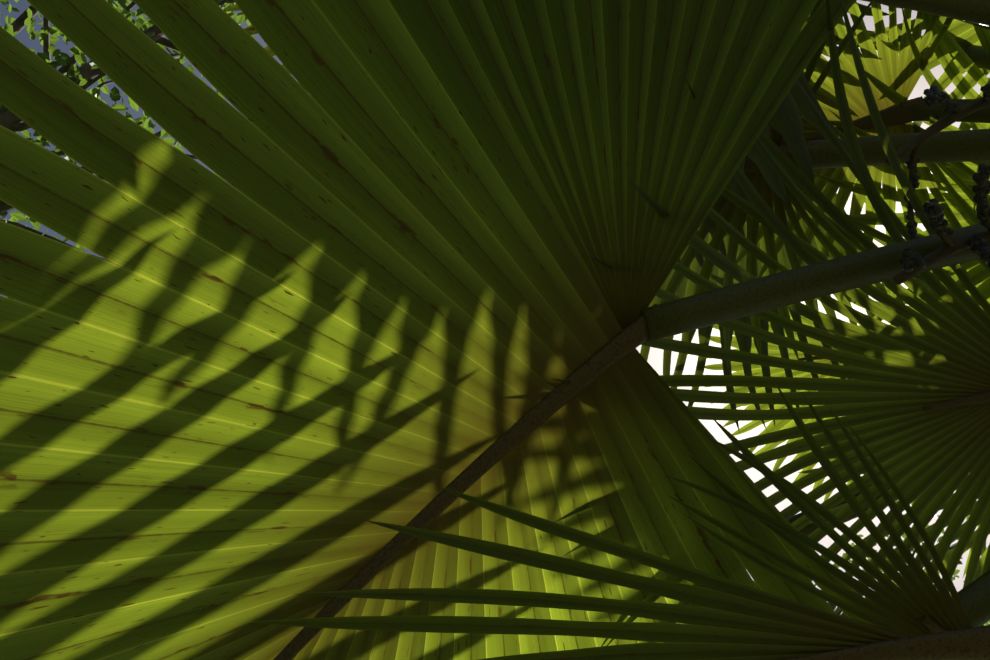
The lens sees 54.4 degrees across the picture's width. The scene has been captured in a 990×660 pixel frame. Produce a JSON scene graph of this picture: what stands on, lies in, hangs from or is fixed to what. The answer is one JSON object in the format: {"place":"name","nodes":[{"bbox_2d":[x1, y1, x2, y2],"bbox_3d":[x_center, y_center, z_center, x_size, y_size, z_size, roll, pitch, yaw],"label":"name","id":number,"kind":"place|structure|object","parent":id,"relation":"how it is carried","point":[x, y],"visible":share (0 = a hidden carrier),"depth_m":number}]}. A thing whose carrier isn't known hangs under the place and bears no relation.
{"place":"outdoors","nodes":[
{"label":"outdoors","id":0,"kind":"place"},
{"bbox_2d":[0,0,298,372],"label":"tree","id":1,"kind":"object","parent":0,"point":[63,59],"depth_m":5.28},
{"bbox_2d":[0,0,989,623],"label":"sky","id":2,"kind":"structure","parent":0,"point":[655,358]},
{"bbox_2d":[665,505,989,625],"bbox_3d":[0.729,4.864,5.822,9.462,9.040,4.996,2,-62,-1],"label":"leaf","id":3,"kind":"object","parent":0,"point":[904,536],"depth_m":8.17},
{"bbox_2d":[799,354,867,360],"bbox_3d":[1.319,0.078,3.342,0.566,0.115,0.050,2,-62,-1],"label":"leaf","id":4,"kind":"object","parent":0,"point":[814,358],"visible":0.1,"depth_m":3.31},
{"bbox_2d":[835,30,989,69],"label":"leaf","id":5,"kind":"object","parent":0,"point":[978,56],"visible":0.04,"depth_m":2.49},
{"bbox_2d":[861,0,989,26],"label":"palm stem","id":6,"kind":"object","parent":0,"point":[975,11],"visible":1,"depth_m":1.88},
{"bbox_2d":[956,19,989,30],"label":"palm stem","id":7,"kind":"object","parent":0,"point":[982,26],"visible":0.1,"depth_m":2.32},
{"label":"ground","id":8,"kind":"structure","parent":0,"visible":0},
{"bbox_3d":[1.784,0.224,0.798,0.840,4.422,0.795,2,-62,-1],"label":"palm trunk","id":9,"kind":"object","parent":8,"relation":"on","visible":0},
{"bbox_2d":[224,0,312,91],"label":"leaf","id":10,"kind":"object","parent":9,"relation":"attached to","point":[250,30],"depth_m":2.03},
{"bbox_2d":[657,0,850,232],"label":"leaf","id":11,"kind":"object","parent":9,"relation":"attached to","point":[786,122],"visible":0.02,"depth_m":1.69},
{"bbox_2d":[705,309,912,504],"bbox_3d":[1.178,0.274,3.334,1.134,0.357,0.590,22,-64,-11],"label":"leaf","id":12,"kind":"object","parent":9,"relation":"attached to","point":[773,350],"visible":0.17,"depth_m":3.29},
{"bbox_2d":[640,223,987,342],"bbox_3d":[0.941,-0.168,1.536,1.492,0.593,0.070,-2,-62,1],"label":"palm stem","id":13,"kind":"object","parent":9,"relation":"attached to","point":[782,289],"visible":0.85,"depth_m":1.38},
{"bbox_2d":[0,0,886,659],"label":"leaf","id":14,"kind":"object","parent":13,"relation":"attached to","point":[388,290],"visible":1,"depth_m":1.17},
{"bbox_2d":[273,304,660,659],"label":"leaf midrib","id":15,"kind":"object","parent":14,"relation":"attached to","point":[628,339],"visible":0.9,"depth_m":1.21},
{"bbox_2d":[247,485,902,659],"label":"leaf","id":16,"kind":"object","parent":14,"relation":"attached to","point":[744,622],"visible":1,"depth_m":0.93},
{"bbox_2d":[785,625,989,659],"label":"stem","id":17,"kind":"object","parent":16,"relation":"on","point":[972,643],"visible":1,"depth_m":0.98},
{"bbox_2d":[544,0,989,645],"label":"leaf","id":18,"kind":"object","parent":14,"relation":"on","point":[888,390],"visible":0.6,"depth_m":1.66},
{"bbox_2d":[659,0,925,366],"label":"leaf","id":19,"kind":"object","parent":18,"relation":"on","point":[729,209],"visible":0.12,"depth_m":1.92},
{"bbox_2d":[744,144,790,172],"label":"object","id":20,"kind":"object","parent":19,"relation":"on","point":[750,165],"visible":0.15,"depth_m":1.89},
{"bbox_2d":[923,391,989,410],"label":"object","id":21,"kind":"object","parent":18,"relation":"on","point":[980,398],"visible":1,"depth_m":1.67},
{"bbox_2d":[893,166,989,284],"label":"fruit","id":22,"kind":"object","parent":13,"relation":"attached to","point":[950,247],"visible":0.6,"depth_m":1.42},
{"bbox_2d":[884,84,989,234],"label":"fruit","id":23,"kind":"object","parent":22,"relation":"on","point":[913,145],"visible":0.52,"depth_m":1.68},
{"bbox_2d":[904,84,989,239],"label":"palm fruit","id":24,"kind":"object","parent":23,"relation":"attached to","point":[933,93],"visible":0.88,"depth_m":1.64},
{"bbox_2d":[900,163,989,271],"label":"palm fruit","id":25,"kind":"object","parent":22,"relation":"attached to","point":[933,210],"visible":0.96,"depth_m":1.35},
{"bbox_2d":[788,474,930,535],"bbox_3d":[0.472,0.492,2.121,2.875,0.321,0.385,-24,-65,12],"label":"leaf","id":26,"kind":"object","parent":9,"relation":"attached to","point":[808,529],"visible":0.02,"depth_m":2.23},
{"bbox_2d":[791,129,989,168],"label":"palm stem","id":27,"kind":"object","parent":9,"relation":"attached to","point":[958,146],"visible":0.75,"depth_m":1.90},
{"bbox_2d":[798,161,989,613],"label":"leaf","id":28,"kind":"object","parent":9,"relation":"attached to","point":[847,557],"visible":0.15,"depth_m":2.25},
{"bbox_2d":[708,0,989,304],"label":"leaf","id":29,"kind":"object","parent":28,"relation":"on","point":[901,71],"visible":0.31,"depth_m":2.32},
{"bbox_2d":[804,96,926,140],"bbox_3d":[0.874,-0.486,2.317,0.317,0.042,0.046,-18,-63,9],"label":"stem","id":30,"kind":"object","parent":29,"relation":"attached to","point":[900,114],"visible":0.58,"depth_m":2.30},
{"bbox_2d":[814,8,989,339],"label":"leaf","id":31,"kind":"object","parent":28,"relation":"on","point":[979,273],"visible":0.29,"depth_m":2.42},
{"bbox_2d":[824,190,989,578],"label":"leaf","id":32,"kind":"object","parent":9,"relation":"on","point":[882,287],"visible":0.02,"depth_m":2.79},
{"bbox_2d":[836,5,989,212],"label":"leaf","id":33,"kind":"object","parent":9,"relation":"attached to","point":[964,35],"visible":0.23,"depth_m":2.48},
{"bbox_2d":[912,99,989,122],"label":"fruit stalk","id":34,"kind":"object","parent":9,"relation":"attached to","point":[936,110],"visible":0.5,"depth_m":2.27},
{"bbox_2d":[640,184,874,432],"bbox_3d":[0.471,-0.578,2.719,1.519,1.372,1.330,2,-62,-1],"label":"leaf","id":35,"kind":"object","parent":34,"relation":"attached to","point":[686,287],"visible":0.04,"depth_m":2.69},
{"bbox_2d":[678,1,888,267],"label":"leaf","id":36,"kind":"object","parent":34,"relation":"on","point":[722,249],"depth_m":2.33},
{"bbox_2d":[951,570,989,626],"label":"palm stem","id":37,"kind":"object","parent":9,"relation":"attached to","point":[974,595],"visible":0.23,"depth_m":1.24},
{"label":"leaf stalk","id":38,"kind":"object","parent":9,"relation":"attached to","visible":0},
{"bbox_2d":[921,616,946,632],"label":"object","id":39,"kind":"object","parent":38,"relation":"attached to","point":[931,625],"visible":0.27,"depth_m":1.10},
{"bbox_2d":[663,381,972,637],"bbox_3d":[0.394,0.220,1.073,0.466,0.091,0.265,15,-63,-8],"label":"leaf","id":40,"kind":"object","parent":39,"relation":"on","point":[909,605],"visible":0.69,"depth_m":1.09}
]}

